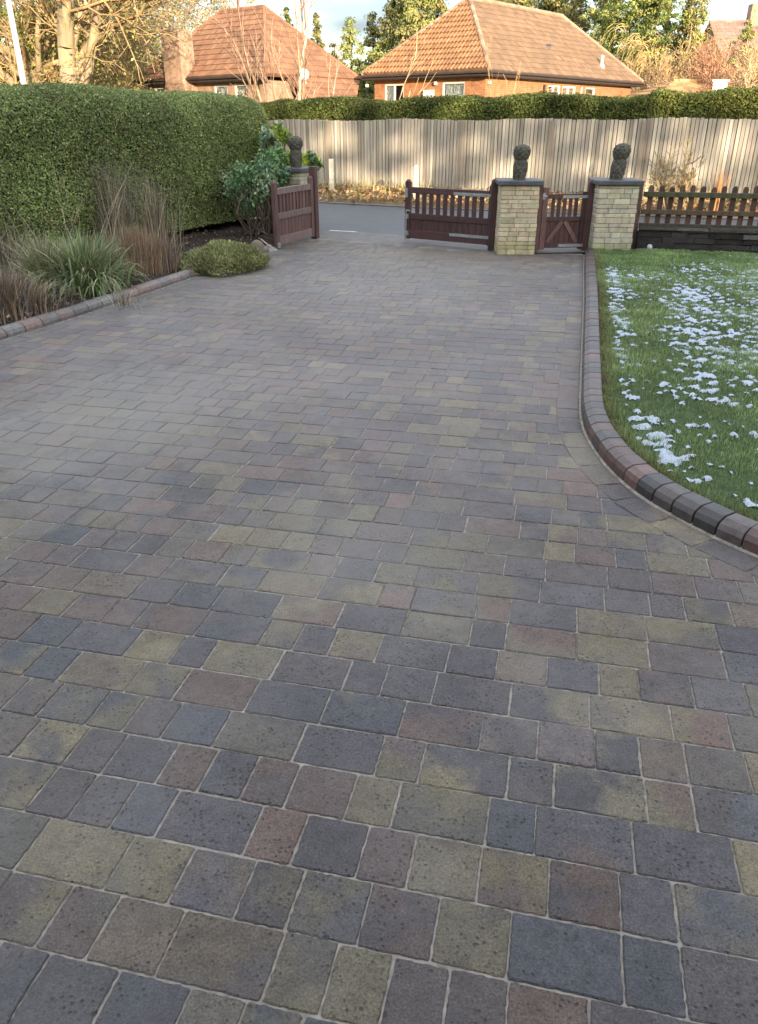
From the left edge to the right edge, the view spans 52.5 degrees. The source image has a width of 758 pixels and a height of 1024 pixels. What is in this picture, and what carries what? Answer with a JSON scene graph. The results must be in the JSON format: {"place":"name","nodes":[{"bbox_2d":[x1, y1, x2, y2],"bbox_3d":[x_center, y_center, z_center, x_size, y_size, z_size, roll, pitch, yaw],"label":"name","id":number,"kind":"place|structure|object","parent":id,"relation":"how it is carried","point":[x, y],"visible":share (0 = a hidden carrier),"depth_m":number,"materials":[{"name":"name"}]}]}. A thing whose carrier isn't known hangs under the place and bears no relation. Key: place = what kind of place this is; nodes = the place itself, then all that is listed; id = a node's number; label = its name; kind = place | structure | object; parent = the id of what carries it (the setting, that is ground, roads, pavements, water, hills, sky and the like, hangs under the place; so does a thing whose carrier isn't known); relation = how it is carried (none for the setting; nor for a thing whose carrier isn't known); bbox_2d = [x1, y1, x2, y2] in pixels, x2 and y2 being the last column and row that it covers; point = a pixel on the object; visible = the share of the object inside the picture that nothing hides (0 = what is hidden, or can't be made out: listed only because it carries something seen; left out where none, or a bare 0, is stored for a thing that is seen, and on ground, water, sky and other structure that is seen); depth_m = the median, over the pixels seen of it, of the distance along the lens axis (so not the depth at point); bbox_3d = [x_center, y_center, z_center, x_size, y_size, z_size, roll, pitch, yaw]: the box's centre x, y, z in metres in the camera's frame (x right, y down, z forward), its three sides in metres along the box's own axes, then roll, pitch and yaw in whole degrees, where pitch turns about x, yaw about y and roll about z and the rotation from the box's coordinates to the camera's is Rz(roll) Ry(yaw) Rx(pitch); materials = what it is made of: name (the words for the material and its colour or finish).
{"place":"outdoors","nodes":[
{"label":"outdoors","id":0,"kind":"place"},
{"bbox_2d":[0,218,273,325],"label":"flower bed","id":1,"kind":"object","parent":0,"point":[236,226],"visible":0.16,"depth_m":11.48,"materials":[{"name":"soil"}]},
{"bbox_2d":[0,209,53,282],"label":"dry grass","id":2,"kind":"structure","parent":1,"relation":"on","point":[7,250],"depth_m":8.58,"materials":[{"name":"plant"}]},
{"bbox_2d":[0,227,87,291],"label":"grass tussock","id":3,"kind":"object","parent":1,"relation":"on","point":[34,258],"depth_m":8.04,"materials":[{"name":"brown plant"}]},
{"bbox_2d":[0,263,94,323],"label":"dry grass","id":4,"kind":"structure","parent":1,"relation":"on","point":[12,299],"depth_m":7.03,"materials":[{"name":"beige plant"}]},
{"bbox_2d":[3,227,161,301],"bbox_3d":[-3.162,-2.571,8.051,1.566,0.786,1.435,-13,30,-23],"label":"grass tussock","id":5,"kind":"object","parent":1,"relation":"on","point":[86,263],"depth_m":7.88,"materials":[{"name":"green plant"}]},
{"bbox_2d":[1,161,168,253],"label":"dead plant","id":6,"kind":"object","parent":1,"relation":"on","point":[79,207],"visible":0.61,"depth_m":8.93,"materials":[{"name":"brown plant"}]},
{"bbox_2d":[46,159,171,253],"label":"tall reed grass","id":7,"kind":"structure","parent":1,"relation":"on","point":[118,220],"depth_m":10.15,"materials":[{"name":"plant"}]},
{"bbox_2d":[70,129,178,229],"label":"seed heads","id":8,"kind":"object","parent":7,"relation":"attached to","point":[115,170],"visible":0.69,"depth_m":10.05,"materials":[{"name":"brown plant"}]},
{"bbox_2d":[0,81,268,257],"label":"yew hedge","id":9,"kind":"object","parent":1,"relation":"on","point":[197,142],"visible":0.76,"depth_m":10.31,"materials":[{"name":"green plant"}]},
{"bbox_2d":[0,229,272,323],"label":"fallen leaves","id":10,"kind":"object","parent":1,"relation":"on","point":[67,303],"visible":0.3,"depth_m":10.98,"materials":[{"name":"brown plant"}]},
{"bbox_2d":[124,172,192,250],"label":"tall reed grass","id":11,"kind":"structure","parent":1,"relation":"on","point":[155,221],"depth_m":10.36,"materials":[{"name":"brown plant"}]},
{"bbox_2d":[177,238,270,276],"bbox_3d":[-1.900,-3.159,9.425,0.922,0.368,1.283,19,32,32],"label":"shrub","id":12,"kind":"object","parent":1,"relation":"on","point":[222,254],"visible":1,"depth_m":9.19,"materials":[{"name":"green plant"}]},
{"bbox_2d":[219,159,284,234],"bbox_3d":[-1.967,-4.834,11.818,0.959,1.101,0.931,-9,28,-16],"label":"evergreen shrub","id":13,"kind":"object","parent":1,"relation":"on","point":[240,176],"visible":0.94,"depth_m":11.66,"materials":[{"name":"green plant"}]},
{"bbox_2d":[256,123,282,216],"bbox_3d":[-1.770,-5.552,12.783,0.509,1.634,0.491,0,27,0],"label":"evergreen shrub","id":14,"kind":"object","parent":1,"relation":"on","point":[266,133],"visible":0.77,"depth_m":12.49,"materials":[{"name":"green plant"}]},
{"bbox_2d":[248,144,293,232],"bbox_3d":[-1.715,-5.055,12.023,0.732,1.304,0.829,24,35,38],"label":"evergreen shrub","id":15,"kind":"object","parent":1,"relation":"on","point":[275,159],"visible":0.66,"depth_m":11.81,"materials":[{"name":"green plant"}]},
{"bbox_2d":[253,122,291,165],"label":"variegated bush","id":16,"kind":"object","parent":1,"relation":"on","point":[282,137],"visible":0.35,"depth_m":12.86,"materials":[{"name":"green plant"}]},
{"bbox_2d":[96,223,187,277],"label":"dry grass","id":17,"kind":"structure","parent":0,"point":[147,267],"depth_m":8.86,"materials":[{"name":"brown plant"}]},
{"bbox_2d":[0,238,757,1023],"bbox_3d":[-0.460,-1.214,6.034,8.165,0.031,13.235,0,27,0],"label":"driveway","id":18,"kind":"structure","parent":0,"point":[210,322],"depth_m":2.58,"materials":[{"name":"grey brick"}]},
{"bbox_2d":[94,279,150,311],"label":"dry grass","id":19,"kind":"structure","parent":18,"relation":"on","point":[124,302],"depth_m":7.37,"materials":[{"name":"beige plant"}]},
{"bbox_2d":[0,245,277,340],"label":"flower bed kerb mortar","id":20,"kind":"object","parent":18,"relation":"on","point":[272,250],"visible":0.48,"depth_m":7.64,"materials":[{"name":"grey concrete"}]},
{"bbox_2d":[579,255,757,557],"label":"kerb mortar","id":21,"kind":"object","parent":18,"relation":"on","point":[660,508],"visible":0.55,"depth_m":3.92,"materials":[{"name":"grey concrete"}]},
{"bbox_2d":[1,0,757,68],"label":"sky","id":22,"kind":"structure","parent":0,"point":[332,12],"materials":[{"name":"white"}]},
{"bbox_2d":[273,230,584,253],"bbox_3d":[0.409,-4.014,11.535,5.790,0.001,2.334,10,29,18],"label":"driveway apron","id":23,"kind":"object","parent":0,"point":[397,239],"visible":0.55,"depth_m":11.91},
{"bbox_2d":[272,166,318,187],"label":"gate pillar","id":24,"kind":"structure","parent":23,"relation":"on","point":[301,175],"depth_m":11.93,"materials":[{"name":"stone"}]},
{"bbox_2d":[287,136,302,166],"bbox_3d":[-1.302,-5.627,12.003,0.247,0.441,0.242,0,27,0],"label":"stone finial","id":25,"kind":"object","parent":24,"relation":"on","point":[295,144],"visible":1,"depth_m":11.94,"materials":[{"name":"grey stone"}]},
{"bbox_2d":[309,166,319,238],"bbox_3d":[-0.996,-4.746,11.811,0.100,1.030,0.103,11,29,20],"label":"gate post","id":26,"kind":"object","parent":23,"relation":"on","point":[313,172],"visible":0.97,"depth_m":11.75,"materials":[{"name":"brown wood"}]},
{"bbox_2d":[271,176,314,247],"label":"driveway gate","id":27,"kind":"structure","parent":26,"relation":"attached to","point":[293,218],"depth_m":11.24,"materials":[{"name":"brown wood"}]},
{"bbox_2d":[494,178,543,254],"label":"gate pillar","id":28,"kind":"structure","parent":23,"relation":"on","point":[516,214],"depth_m":10.35,"materials":[{"name":"brick"}]},
{"bbox_2d":[487,179,497,249],"bbox_3d":[1.595,-4.164,10.777,0.089,0.932,0.103,0,27,0],"label":"gate post","id":29,"kind":"object","parent":28,"relation":"attached to","point":[492,214],"visible":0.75,"depth_m":10.73,"materials":[{"name":"brown wood"}]},
{"bbox_2d":[405,179,490,245],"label":"driveway gate","id":30,"kind":"structure","parent":29,"relation":"attached to","point":[465,228],"depth_m":11.27,"materials":[{"name":"brown wood"}]},
{"bbox_2d":[512,144,530,178],"bbox_3d":[1.900,-4.671,10.257,0.234,0.424,0.239,0,27,0],"label":"stone finial","id":31,"kind":"object","parent":28,"relation":"on","point":[521,153],"visible":1,"depth_m":10.19,"materials":[{"name":"grey stone"}]},
{"bbox_2d":[534,186,543,252],"bbox_3d":[2.186,-4.062,10.576,0.079,0.932,0.103,0,27,0],"label":"gate post","id":32,"kind":"object","parent":28,"relation":"attached to","point":[541,190],"visible":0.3,"depth_m":10.54,"materials":[{"name":"brown wood"}]},
{"bbox_2d":[538,187,587,249],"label":"pedestrian gate","id":33,"kind":"structure","parent":32,"relation":"attached to","point":[559,231],"depth_m":10.63,"materials":[{"name":"brown wood"}]},
{"bbox_2d":[536,248,584,252],"bbox_3d":[2.535,-3.681,10.829,0.743,0.001,0.360,-3,27,-6],"label":"gate threshold","id":34,"kind":"object","parent":23,"relation":"on","point":[559,250],"visible":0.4,"depth_m":10.84,"materials":[{"name":"grey concrete"}]},
{"bbox_2d":[587,177,644,249],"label":"gate pillar","id":35,"kind":"structure","parent":23,"relation":"on","point":[614,206],"depth_m":10.36,"materials":[{"name":"brick"}]},
{"bbox_2d":[580,179,594,250],"bbox_3d":[2.890,-4.101,10.653,0.084,0.932,0.103,0,27,0],"label":"gate post","id":36,"kind":"object","parent":35,"relation":"attached to","point":[590,188],"visible":0.73,"depth_m":10.60,"materials":[{"name":"brown wood"}]},
{"bbox_2d":[609,143,630,178],"bbox_3d":[3.232,-4.696,10.291,0.248,0.437,0.246,0,27,0],"label":"stone finial","id":37,"kind":"object","parent":35,"relation":"on","point":[621,152],"visible":1,"depth_m":10.23,"materials":[{"name":"grey stone"}]},
{"bbox_2d":[631,186,643,249],"bbox_3d":[3.533,-4.074,10.680,0.135,0.860,0.125,0,27,0],"label":"gate post","id":38,"kind":"object","parent":35,"relation":"attached to","point":[636,223],"visible":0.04,"depth_m":10.62,"materials":[{"name":"brown wood"}]},
{"bbox_2d":[237,202,757,234],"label":"road","id":39,"kind":"structure","parent":0,"point":[365,218],"depth_m":14.70,"materials":[{"name":"grey asphalt"}]},
{"bbox_2d":[6,0,26,83],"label":"lamp pole","id":40,"kind":"object","parent":39,"relation":"on","point":[16,43],"visible":0.48,"depth_m":18.36,"materials":[{"name":"grey metal"}]},
{"bbox_2d":[319,201,757,219],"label":"road kerb","id":41,"kind":"structure","parent":39,"relation":"on","point":[487,209],"depth_m":16.34,"materials":[{"name":"grey concrete"}]},
{"bbox_2d":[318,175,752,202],"bbox_3d":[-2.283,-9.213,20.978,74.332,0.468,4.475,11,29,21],"label":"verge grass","id":42,"kind":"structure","parent":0,"point":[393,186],"depth_m":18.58,"materials":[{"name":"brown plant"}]},
{"bbox_2d":[318,185,757,217],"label":"verge","id":43,"kind":"structure","parent":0,"point":[388,202],"depth_m":16.93,"materials":[{"name":"soil"}]},
{"bbox_2d":[302,150,324,174],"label":"variegated bush","id":44,"kind":"object","parent":43,"relation":"on","point":[308,158],"visible":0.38,"depth_m":12.93,"materials":[{"name":"green plant"}]},
{"bbox_2d":[329,159,333,190],"bbox_3d":[-1.135,-8.016,18.413,0.110,0.800,0.090,0,27,0],"label":"marker post","id":45,"kind":"object","parent":43,"relation":"on","point":[331,174],"visible":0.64,"depth_m":18.34,"materials":[{"name":"wood"}]},
{"bbox_2d":[413,165,418,198],"bbox_3d":[0.820,-7.313,17.088,0.110,0.751,0.090,0,27,0],"label":"marker post","id":46,"kind":"object","parent":43,"relation":"on","point":[416,176],"visible":0.78,"depth_m":17.01,"materials":[{"name":"stone"}]},
{"bbox_2d":[268,117,757,192],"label":"board fence","id":47,"kind":"object","parent":43,"relation":"on","point":[567,155],"visible":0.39,"depth_m":17.46,"materials":[{"name":"beige wood"}]},
{"bbox_2d":[318,182,757,215],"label":"leaf litter","id":48,"kind":"object","parent":43,"relation":"on","point":[337,190],"visible":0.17,"depth_m":17.39,"materials":[{"name":"brown plant"}]},
{"bbox_2d":[641,131,705,209],"bbox_3d":[5.582,-6.449,14.649,1.143,1.454,1.639,14,30,26],"label":"bare shrub","id":49,"kind":"object","parent":43,"relation":"on","point":[657,179],"visible":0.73,"depth_m":14.51,"materials":[{"name":"brown plant"}]},
{"bbox_2d":[663,164,710,209],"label":"bare shrub","id":50,"kind":"object","parent":43,"relation":"on","point":[684,178],"visible":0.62,"depth_m":14.46,"materials":[{"name":"brown plant"}]},
{"bbox_2d":[708,162,732,216],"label":"dry weeds","id":51,"kind":"object","parent":43,"relation":"on","point":[717,200],"visible":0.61,"depth_m":14.42,"materials":[{"name":"beige plant"}]},
{"bbox_2d":[324,166,755,254],"bbox_3d":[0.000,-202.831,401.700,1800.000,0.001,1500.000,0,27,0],"label":"ground","id":52,"kind":"structure","parent":0,"point":[584,253],"depth_m":11.06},
{"bbox_2d":[0,0,115,85],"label":"bare tree","id":53,"kind":"object","parent":52,"relation":"on","point":[9,80],"visible":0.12,"depth_m":24.16,"materials":[{"name":"brown plant"}]},
{"bbox_2d":[0,4,119,87],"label":"evergreen tree","id":54,"kind":"object","parent":52,"relation":"on","point":[30,47],"visible":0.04,"depth_m":25.40,"materials":[{"name":"green plant"}]},
{"bbox_2d":[0,0,146,89],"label":"bare tree","id":55,"kind":"object","parent":52,"relation":"on","point":[51,39],"visible":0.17,"depth_m":23.85,"materials":[{"name":"brown plant"}]},
{"bbox_2d":[0,0,150,84],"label":"bare tree","id":56,"kind":"object","parent":52,"relation":"on","point":[9,52],"visible":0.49,"depth_m":23.42,"materials":[{"name":"brown plant"}]},
{"bbox_2d":[1,0,182,85],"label":"twiggy tree","id":57,"kind":"object","parent":52,"relation":"on","point":[113,17],"visible":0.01,"depth_m":37.98,"materials":[{"name":"brown plant"}]},
{"bbox_2d":[4,0,217,88],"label":"bare tree","id":58,"kind":"object","parent":52,"relation":"on","point":[73,64],"visible":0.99,"depth_m":21.85,"materials":[{"name":"brown plant"}]},
{"bbox_2d":[41,0,213,89],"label":"bare tree","id":59,"kind":"object","parent":52,"relation":"on","point":[137,46],"visible":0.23,"depth_m":30.84,"materials":[{"name":"brown plant"}]},
{"bbox_2d":[2,0,258,88],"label":"bare tree","id":60,"kind":"object","parent":52,"relation":"on","point":[161,29],"visible":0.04,"depth_m":36.21,"materials":[{"name":"brown plant"}]},
{"bbox_2d":[0,245,268,339],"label":"flower bed kerb","id":61,"kind":"structure","parent":52,"relation":"on","point":[16,328],"depth_m":7.35,"materials":[{"name":"grey concrete"}]},
{"bbox_2d":[131,0,232,86],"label":"twiggy tree","id":62,"kind":"object","parent":52,"relation":"on","point":[216,2],"visible":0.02,"depth_m":42.33,"materials":[{"name":"brown plant"}]},
{"bbox_2d":[159,0,286,43],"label":"bare tree","id":63,"kind":"object","parent":52,"relation":"on","point":[245,4],"visible":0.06,"depth_m":39.83,"materials":[{"name":"brown plant"}]},
{"bbox_2d":[192,0,292,102],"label":"bare sapling","id":64,"kind":"object","parent":52,"relation":"on","point":[250,70],"visible":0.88,"depth_m":21.86,"materials":[{"name":"brown plant"}]},
{"bbox_2d":[134,4,360,102],"bbox_3d":[-5.515,-18.095,32.803,8.757,5.850,5.800,20,33,34],"label":"bungalow","id":65,"kind":"object","parent":52,"relation":"on","point":[206,63],"visible":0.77,"depth_m":30.93,"materials":[{"name":"tile"}]},
{"bbox_2d":[260,98,296,122],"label":"clipped hedge","id":66,"kind":"object","parent":52,"relation":"on","point":[273,110],"visible":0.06,"depth_m":20.35,"materials":[{"name":"green plant"}]},
{"bbox_2d":[258,21,321,99],"bbox_3d":[-2.660,-12.593,23.599,1.856,4.416,1.368,0,27,0],"label":"bare sapling","id":67,"kind":"object","parent":52,"relation":"on","point":[280,75],"visible":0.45,"depth_m":23.11,"materials":[{"name":"brown plant"}]},
{"bbox_2d":[276,0,352,100],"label":"bare sapling","id":68,"kind":"object","parent":52,"relation":"on","point":[300,70],"visible":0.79,"depth_m":23.17,"materials":[{"name":"brown plant"}]},
{"bbox_2d":[310,12,325,48],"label":"conifer","id":69,"kind":"object","parent":52,"relation":"on","point":[316,28],"visible":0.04,"depth_m":50.97,"materials":[{"name":"green plant"}]},
{"bbox_2d":[289,76,359,98],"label":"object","id":70,"kind":"structure","parent":52,"relation":"on","point":[343,86],"depth_m":30.72,"materials":[{"name":"brick"}]},
{"bbox_2d":[334,14,374,97],"bbox_3d":[-1.488,-22.204,40.368,4.949,6.600,4.385,0,27,0],"label":"conifer","id":71,"kind":"object","parent":52,"relation":"on","point":[351,39],"visible":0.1,"depth_m":39.27,"materials":[{"name":"green plant"}]},
{"bbox_2d":[280,95,446,122],"bbox_3d":[-0.295,-10.023,19.747,4.747,1.217,1.061,12,29,22],"label":"clipped hedge","id":72,"kind":"object","parent":52,"relation":"on","point":[345,108],"visible":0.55,"depth_m":19.32,"materials":[{"name":"green plant"}]},
{"bbox_2d":[357,11,382,89],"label":"conifer","id":73,"kind":"object","parent":52,"relation":"on","point":[373,34],"visible":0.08,"depth_m":42.50,"materials":[{"name":"green plant"}]},
{"bbox_2d":[364,0,397,90],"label":"conifer","id":74,"kind":"object","parent":52,"relation":"on","point":[381,19],"visible":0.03,"depth_m":41.88,"materials":[{"name":"green plant"}]},
{"bbox_2d":[358,0,449,99],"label":"conifer","id":75,"kind":"object","parent":52,"relation":"on","point":[410,18],"visible":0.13,"depth_m":36.67,"materials":[{"name":"green plant"}]},
{"bbox_2d":[399,37,435,98],"bbox_3d":[0.673,-11.356,21.751,1.038,3.884,1.719,-24,35,-38],"label":"bare sapling","id":76,"kind":"object","parent":52,"relation":"on","point":[416,67],"visible":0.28,"depth_m":21.12,"materials":[{"name":"brown plant"}]},
{"bbox_2d":[481,24,520,96],"bbox_3d":[3.336,-11.200,21.445,1.053,3.900,2.744,18,32,31],"label":"bare sapling","id":77,"kind":"object","parent":52,"relation":"on","point":[490,84],"visible":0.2,"depth_m":20.39,"materials":[{"name":"brown plant"}]},
{"bbox_2d":[360,0,643,100],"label":"bungalow","id":78,"kind":"object","parent":52,"relation":"on","point":[559,53],"visible":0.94,"depth_m":30.83,"materials":[{"name":"tile"}]},
{"bbox_2d":[385,84,403,100],"bbox_3d":[0.659,-16.606,31.534,0.995,1.650,0.070,21,33,35],"label":"window","id":79,"kind":"structure","parent":78,"relation":"in","point":[392,91],"depth_m":31.33,"materials":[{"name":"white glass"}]},
{"bbox_2d":[443,82,464,95],"bbox_3d":[2.901,-15.767,29.887,1.043,1.650,0.070,21,33,35],"label":"window","id":80,"kind":"structure","parent":78,"relation":"in","point":[454,88],"depth_m":29.62,"materials":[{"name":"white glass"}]},
{"bbox_2d":[496,0,585,25],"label":"evergreen tree","id":81,"kind":"object","parent":52,"relation":"on","point":[552,5],"visible":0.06,"depth_m":46.07,"materials":[{"name":"green plant"}]},
{"bbox_2d":[436,90,659,123],"bbox_3d":[3.903,-9.198,18.075,5.221,1.238,1.076,11,29,20],"label":"clipped hedge","id":82,"kind":"object","parent":52,"relation":"on","point":[541,104],"visible":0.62,"depth_m":17.58,"materials":[{"name":"green plant"}]},
{"bbox_2d":[535,0,638,57],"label":"evergreen tree","id":83,"kind":"object","parent":52,"relation":"on","point":[582,5],"visible":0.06,"depth_m":47.18,"materials":[{"name":"green plant"}]},
{"bbox_2d":[578,0,695,89],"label":"conifer","id":84,"kind":"object","parent":52,"relation":"on","point":[632,15],"visible":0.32,"depth_m":41.59,"materials":[{"name":"green plant"}]},
{"bbox_2d":[628,0,676,64],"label":"conifer","id":85,"kind":"object","parent":52,"relation":"on","point":[667,23],"visible":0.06,"depth_m":43.97,"materials":[{"name":"green plant"}]},
{"bbox_2d":[620,38,698,92],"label":"bare shrub","id":86,"kind":"object","parent":52,"relation":"on","point":[665,63],"visible":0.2,"depth_m":40.10,"materials":[{"name":"brown plant"}]},
{"bbox_2d":[581,248,757,554],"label":"driveway kerb","id":87,"kind":"structure","parent":52,"relation":"on","point":[622,460],"depth_m":3.94,"materials":[{"name":"concrete"}]},
{"bbox_2d":[623,79,720,160],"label":"distant house","id":88,"kind":"structure","parent":52,"relation":"on","point":[689,85],"depth_m":34.73,"materials":[{"name":"tile"}]},
{"bbox_2d":[600,15,757,93],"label":"weeping willow","id":89,"kind":"object","parent":52,"relation":"on","point":[640,44],"visible":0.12,"depth_m":41.50,"materials":[{"name":"yellow plant"}]},
{"bbox_2d":[663,0,710,77],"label":"conifer","id":90,"kind":"object","parent":52,"relation":"on","point":[684,28],"visible":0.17,"depth_m":42.18,"materials":[{"name":"green plant"}]},
{"bbox_2d":[635,226,757,252],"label":"stone wall","id":91,"kind":"structure","parent":52,"relation":"on","point":[717,239],"depth_m":10.47,"materials":[{"name":"grey stone"}]},
{"bbox_2d":[639,185,757,228],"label":"picket fence","id":92,"kind":"object","parent":91,"relation":"on","point":[702,195],"visible":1,"depth_m":10.38,"materials":[{"name":"brown wood"}]},
{"bbox_2d":[639,41,757,89],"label":"bare shrub","id":93,"kind":"object","parent":52,"relation":"on","point":[650,85],"visible":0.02,"depth_m":35.85,"materials":[{"name":"brown plant"}]},
{"bbox_2d":[647,86,757,140],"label":"clipped hedge","id":94,"kind":"object","parent":52,"relation":"on","point":[728,102],"visible":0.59,"depth_m":16.46,"materials":[{"name":"green plant"}]},
{"bbox_2d":[684,24,757,76],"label":"bare shrub","id":95,"kind":"object","parent":52,"relation":"on","point":[734,47],"visible":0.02,"depth_m":38.82,"materials":[{"name":"brown plant"}]},
{"bbox_2d":[685,29,757,91],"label":"bare shrub","id":96,"kind":"object","parent":52,"relation":"on","point":[705,64],"visible":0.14,"depth_m":34.41,"materials":[{"name":"brown plant"}]},
{"bbox_2d":[714,38,757,159],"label":"bare shrub","id":97,"kind":"object","parent":52,"relation":"on","point":[751,78],"visible":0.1,"depth_m":29.45,"materials":[{"name":"brown plant"}]},
{"bbox_2d":[726,20,757,66],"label":"conifer","id":98,"kind":"object","parent":52,"relation":"on","point":[749,31],"visible":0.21,"depth_m":37.47,"materials":[{"name":"green plant"}]},
{"bbox_2d":[594,248,757,521],"bbox_3d":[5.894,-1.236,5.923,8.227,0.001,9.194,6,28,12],"label":"lawn","id":99,"kind":"structure","parent":0,"point":[720,483],"depth_m":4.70,"materials":[{"name":"green plant"}]},
{"bbox_2d":[602,255,757,506],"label":"snow","id":100,"kind":"structure","parent":99,"relation":"on","point":[667,456],"depth_m":6.02,"materials":[{"name":"white snow"}]},
{"bbox_2d":[706,80,729,158],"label":"garden shed","id":101,"kind":"structure","parent":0,"point":[718,84],"depth_m":26.24,"materials":[{"name":"grey metal"}]},
{"bbox_2d":[701,4,757,65],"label":"distant house","id":102,"kind":"structure","parent":0,"point":[730,30],"depth_m":52.11,"materials":[{"name":"tile"}]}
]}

